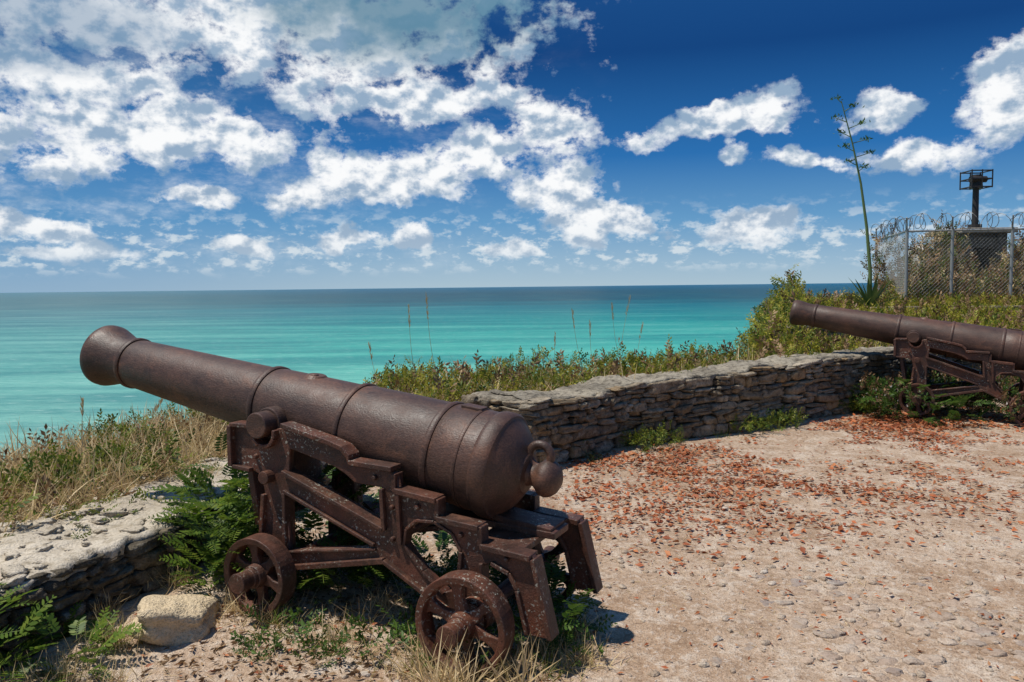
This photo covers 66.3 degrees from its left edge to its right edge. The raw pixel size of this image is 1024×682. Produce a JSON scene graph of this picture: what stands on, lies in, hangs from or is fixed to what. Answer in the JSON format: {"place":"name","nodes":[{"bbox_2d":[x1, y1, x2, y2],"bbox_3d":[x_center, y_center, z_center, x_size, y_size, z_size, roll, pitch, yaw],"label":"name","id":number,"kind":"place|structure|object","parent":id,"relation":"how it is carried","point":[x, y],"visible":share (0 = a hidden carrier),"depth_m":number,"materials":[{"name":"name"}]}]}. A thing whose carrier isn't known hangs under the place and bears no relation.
{"place":"outdoors","nodes":[
{"label":"outdoors","id":0,"kind":"place"},
{"bbox_2d":[0,283,1020,461],"bbox_3d":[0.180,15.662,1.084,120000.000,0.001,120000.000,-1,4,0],"label":"sea","id":1,"kind":"structure","parent":0,"point":[331,333],"depth_m":311.95,"materials":[{"name":"liquid"}]},
{"bbox_2d":[0,297,1023,681],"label":"ground","id":2,"kind":"structure","parent":0,"point":[664,637],"depth_m":4.68,"materials":[{"name":"beige sand"}]},
{"bbox_2d":[0,582,59,681],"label":"acacia seedling","id":3,"kind":"object","parent":2,"relation":"on","point":[23,624],"visible":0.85,"depth_m":3.47,"materials":[{"name":"green plant"}]},
{"bbox_2d":[0,600,145,681],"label":"acacia seedling","id":4,"kind":"object","parent":2,"relation":"on","point":[74,623],"visible":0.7,"depth_m":3.68,"materials":[{"name":"green plant"}]},
{"bbox_2d":[80,396,92,468],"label":"grass seed stalk","id":5,"kind":"object","parent":2,"relation":"on","point":[82,404],"depth_m":5.73,"materials":[{"name":"brown plant"}]},
{"bbox_2d":[0,410,226,532],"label":"brown brush","id":6,"kind":"object","parent":2,"relation":"on","point":[57,470],"visible":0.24,"depth_m":5.53,"materials":[{"name":"plant"}]},
{"bbox_2d":[0,402,229,536],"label":"green slope shrubs","id":7,"kind":"object","parent":2,"relation":"on","point":[98,450],"visible":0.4,"depth_m":5.66,"materials":[{"name":"green plant"}]},
{"bbox_2d":[137,398,162,451],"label":"grass seed stalk","id":8,"kind":"object","parent":2,"relation":"on","point":[155,409],"depth_m":6.03,"materials":[{"name":"beige plant"}]},
{"bbox_2d":[0,456,325,591],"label":"stone wall","id":9,"kind":"structure","parent":2,"relation":"on","point":[112,546],"depth_m":4.29,"materials":[{"name":"grey stone"}]},
{"bbox_2d":[0,450,227,538],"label":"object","id":10,"kind":"object","parent":9,"relation":"on","point":[140,491],"visible":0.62,"depth_m":4.82,"materials":[{"name":"green plant"}]},
{"bbox_2d":[0,457,245,587],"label":"loose stones","id":11,"kind":"object","parent":9,"relation":"on","point":[12,575],"visible":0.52,"depth_m":4.39,"materials":[{"name":"grey stone"}]},
{"bbox_2d":[131,594,219,645],"bbox_3d":[-1.689,1.397,3.959,0.436,0.222,0.355,4,1,-29],"label":"limestone rock","id":12,"kind":"object","parent":2,"relation":"on","point":[169,620],"visible":0.96,"depth_m":3.85,"materials":[{"name":"beige stone"}]},
{"bbox_2d":[0,389,396,537],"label":"dry grass","id":13,"kind":"structure","parent":2,"relation":"on","point":[189,449],"depth_m":5.97,"materials":[{"name":"beige plant"}]},
{"bbox_2d":[158,497,256,595],"bbox_3d":[-1.629,1.115,4.359,0.539,0.593,0.636,-1,4,0],"label":"acacia seedling","id":14,"kind":"object","parent":2,"relation":"on","point":[212,542],"visible":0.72,"depth_m":4.27,"materials":[{"name":"green plant"}]},
{"bbox_2d":[190,474,312,601],"bbox_3d":[-1.507,1.088,4.543,0.756,0.706,0.726,-1,4,0],"label":"acacia seedling","id":15,"kind":"object","parent":2,"relation":"on","point":[243,480],"visible":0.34,"depth_m":4.47,"materials":[{"name":"green plant"}]},
{"bbox_2d":[237,465,381,574],"bbox_3d":[-1.150,1.046,4.804,1.130,0.749,1.117,-1,4,0],"label":"acacia seedling","id":16,"kind":"object","parent":2,"relation":"on","point":[314,515],"visible":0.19,"depth_m":4.66,"materials":[{"name":"green plant"}]},
{"bbox_2d":[0,550,624,681],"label":"dry weeds","id":17,"kind":"object","parent":2,"relation":"on","point":[583,660],"visible":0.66,"depth_m":3.72,"materials":[{"name":"beige plant"}]},
{"bbox_2d":[80,325,602,677],"bbox_3d":[-1.201,0.705,4.521,3.389,1.557,1.190,1,4,26],"label":"cannon","id":18,"kind":"object","parent":2,"relation":"on","point":[466,476],"visible":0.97,"depth_m":4.00,"materials":[{"name":"metal"}]},
{"bbox_2d":[296,522,389,602],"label":"acacia seedling","id":19,"kind":"object","parent":2,"relation":"on","point":[376,568],"visible":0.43,"depth_m":4.33,"materials":[{"name":"green plant"}]},
{"bbox_2d":[133,556,562,681],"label":"leaf litter","id":20,"kind":"object","parent":2,"relation":"on","point":[351,673],"visible":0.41,"depth_m":3.78,"materials":[{"name":"brown plant"}]},
{"bbox_2d":[368,342,377,380],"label":"grass seed stalk","id":21,"kind":"object","parent":2,"relation":"on","point":[371,355],"depth_m":8.21,"materials":[{"name":"brown plant"}]},
{"bbox_2d":[9,427,743,681],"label":"green weeds","id":22,"kind":"object","parent":2,"relation":"on","point":[547,664],"visible":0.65,"depth_m":3.67,"materials":[{"name":"green plant"}]},
{"bbox_2d":[408,304,416,380],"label":"grass seed stalk","id":23,"kind":"object","parent":2,"relation":"on","point":[409,328],"depth_m":8.42,"materials":[{"name":"brown plant"}]},
{"bbox_2d":[350,530,493,591],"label":"acacia seedling","id":24,"kind":"object","parent":2,"relation":"on","point":[443,537],"visible":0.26,"depth_m":4.76,"materials":[{"name":"green plant"}]},
{"bbox_2d":[229,545,617,669],"bbox_3d":[-0.450,1.378,4.180,1.941,0.248,1.404,-1,4,0],"label":"ground creeper","id":25,"kind":"object","parent":2,"relation":"on","point":[393,633],"visible":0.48,"depth_m":3.84,"materials":[{"name":"green plant"}]},
{"bbox_2d":[425,296,442,398],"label":"grass seed stalk","id":26,"kind":"object","parent":2,"relation":"on","point":[426,299],"depth_m":8.33,"materials":[{"name":"brown plant"}]},
{"bbox_2d":[368,623,557,681],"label":"tall dry weeds","id":27,"kind":"object","parent":2,"relation":"on","point":[455,671],"visible":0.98,"depth_m":3.35,"materials":[{"name":"beige plant"}]},
{"bbox_2d":[466,554,609,653],"bbox_3d":[0.079,1.308,3.953,0.841,0.357,0.787,-1,4,0],"label":"acacia seedling","id":28,"kind":"object","parent":2,"relation":"on","point":[554,576],"visible":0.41,"depth_m":3.95,"materials":[{"name":"green plant"}]},
{"bbox_2d":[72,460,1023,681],"bbox_3d":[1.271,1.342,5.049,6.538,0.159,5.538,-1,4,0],"label":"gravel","id":29,"kind":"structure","parent":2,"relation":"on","point":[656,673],"depth_m":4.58,"materials":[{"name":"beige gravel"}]},
{"bbox_2d":[77,431,1023,681],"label":"scattered leaves","id":30,"kind":"object","parent":2,"relation":"on","point":[714,644],"visible":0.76,"depth_m":4.60,"materials":[{"name":"brown plant"}]},
{"bbox_2d":[554,331,555,360],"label":"grass seed stalk","id":31,"kind":"object","parent":2,"relation":"on","point":[554,345],"depth_m":9.04,"materials":[{"name":"brown plant"}]},
{"bbox_2d":[96,453,1019,681],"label":"dead straw","id":32,"kind":"object","parent":2,"relation":"on","point":[685,576],"visible":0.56,"depth_m":4.66,"materials":[{"name":"beige plant"}]},
{"bbox_2d":[571,308,584,373],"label":"grass seed stalk","id":33,"kind":"object","parent":2,"relation":"on","point":[574,329],"depth_m":9.32,"materials":[{"name":"brown plant"}]},
{"bbox_2d":[611,302,620,363],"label":"grass seed stalk","id":34,"kind":"object","parent":2,"relation":"on","point":[613,323],"depth_m":9.82,"materials":[{"name":"brown plant"}]},
{"bbox_2d":[619,295,630,374],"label":"grass seed stalk","id":35,"kind":"object","parent":2,"relation":"on","point":[624,325],"depth_m":9.72,"materials":[{"name":"brown plant"}]},
{"bbox_2d":[363,327,891,401],"bbox_3d":[2.315,0.482,10.843,10.307,1.327,2.683,-3,5,-30],"label":"green shrub","id":36,"kind":"object","parent":2,"relation":"on","point":[533,377],"visible":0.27,"depth_m":9.64,"materials":[{"name":"green plant"}]},
{"bbox_2d":[372,325,884,400],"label":"brown shrub twigs","id":37,"kind":"object","parent":2,"relation":"on","point":[615,368],"visible":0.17,"depth_m":9.95,"materials":[{"name":"brown plant"}]},
{"bbox_2d":[583,393,934,452],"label":"wall base weeds","id":38,"kind":"object","parent":2,"relation":"on","point":[664,434],"depth_m":9.00,"materials":[{"name":"green plant"}]},
{"bbox_2d":[547,359,974,449],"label":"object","id":39,"kind":"object","parent":2,"relation":"on","point":[710,402],"visible":0.04,"depth_m":8.89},
{"bbox_2d":[472,346,893,402],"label":"stone parapet wall","id":40,"kind":"structure","parent":39,"relation":"on","point":[597,384],"depth_m":8.88,"materials":[{"name":"grey stone"}]},
{"bbox_2d":[457,353,1009,463],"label":"face stones","id":41,"kind":"object","parent":39,"relation":"on","point":[644,403],"visible":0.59,"depth_m":8.80,"materials":[{"name":"grey stone"}]},
{"bbox_2d":[549,405,1023,595],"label":"fallen leaves","id":42,"kind":"object","parent":2,"relation":"on","point":[951,425],"visible":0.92,"depth_m":6.94,"materials":[{"name":"brown plant"}]},
{"bbox_2d":[786,325,857,340],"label":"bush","id":43,"kind":"object","parent":2,"relation":"on","point":[832,332],"visible":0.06,"depth_m":13.31,"materials":[{"name":"green plant"}]},
{"bbox_2d":[670,500,1023,681],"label":"cobbles","id":44,"kind":"object","parent":2,"relation":"on","point":[854,640],"visible":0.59,"depth_m":3.93,"materials":[{"name":"beige stone"}]},
{"bbox_2d":[830,95,905,308],"bbox_3d":[9.086,-3.470,19.689,1.968,5.512,1.702,-2,4,-15],"label":"century plant","id":45,"kind":"object","parent":2,"relation":"on","point":[870,296],"visible":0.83,"depth_m":19.79,"materials":[{"name":"green plant"}]},
{"bbox_2d":[734,263,1023,355],"bbox_3d":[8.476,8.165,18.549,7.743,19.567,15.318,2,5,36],"label":"hill shrub","id":46,"kind":"object","parent":2,"relation":"on","point":[847,304],"visible":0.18,"depth_m":15.94,"materials":[{"name":"green plant"}]},
{"bbox_2d":[753,290,1023,352],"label":"hill grass","id":47,"kind":"structure","parent":2,"relation":"on","point":[922,306],"depth_m":18.98,"materials":[{"name":"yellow plant"}]},
{"bbox_2d":[789,300,1023,426],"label":"cannon","id":48,"kind":"object","parent":2,"relation":"on","point":[994,352],"visible":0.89,"depth_m":10.05,"materials":[{"name":"metal"}]},
{"bbox_2d":[908,245,932,272],"bbox_3d":[12.978,-2.016,24.931,0.760,2.080,0.760,-1,4,0],"label":"water tank","id":49,"kind":"object","parent":2,"relation":"on","point":[916,258],"visible":0.02,"depth_m":24.63,"materials":[{"name":"paint"}]},
{"bbox_2d":[857,372,1004,426],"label":"acacia seedling","id":50,"kind":"object","parent":2,"relation":"on","point":[958,401],"visible":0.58,"depth_m":9.88,"materials":[{"name":"green plant"}]},
{"bbox_2d":[851,365,1023,420],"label":"flowering weeds","id":51,"kind":"object","parent":2,"relation":"on","point":[884,383],"visible":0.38,"depth_m":10.10,"materials":[{"name":"green plant"}]},
{"bbox_2d":[860,210,1023,298],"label":"fenced brush","id":52,"kind":"object","parent":2,"relation":"on","point":[1017,254],"visible":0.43,"depth_m":22.60,"materials":[{"name":"green plant"}]},
{"bbox_2d":[871,212,1023,305],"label":"chain link fence","id":53,"kind":"object","parent":2,"relation":"on","point":[951,257],"visible":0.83,"depth_m":20.74,"materials":[{"name":"silver metal"}]},
{"bbox_2d":[925,227,1017,274],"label":"concrete blockhouse","id":54,"kind":"structure","parent":2,"relation":"on","point":[979,236],"depth_m":24.57,"materials":[{"name":"grey concrete"}]},
{"bbox_2d":[959,169,993,227],"bbox_3d":[14.650,-4.429,24.765,0.675,1.880,0.680,-1,4,0],"label":"beacon mast","id":55,"kind":"object","parent":54,"relation":"on","point":[976,180],"visible":0.91,"depth_m":24.67,"materials":[{"name":"black metal"}]},
{"bbox_2d":[0,0,1023,292],"label":"sky","id":56,"kind":"structure","parent":0,"point":[146,145],"materials":[{"name":"blue"}]},
{"bbox_2d":[869,305,1023,314],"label":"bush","id":57,"kind":"object","parent":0,"point":[953,309],"visible":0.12,"depth_m":18.39,"materials":[{"name":"green plant"}]},
{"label":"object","id":58,"kind":"object","parent":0,"visible":0},
{"bbox_2d":[0,460,332,669],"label":"face stones","id":59,"kind":"object","parent":58,"relation":"on","point":[131,568],"visible":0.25,"depth_m":4.01,"materials":[{"name":"grey stone"}]},
{"bbox_2d":[146,430,258,581],"bbox_3d":[-1.729,0.988,4.706,0.910,0.855,0.939,-1,4,0],"label":"acacia seedling","id":60,"kind":"object","parent":59,"relation":"on","point":[194,488],"visible":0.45,"depth_m":4.58,"materials":[{"name":"green plant"}]}
]}

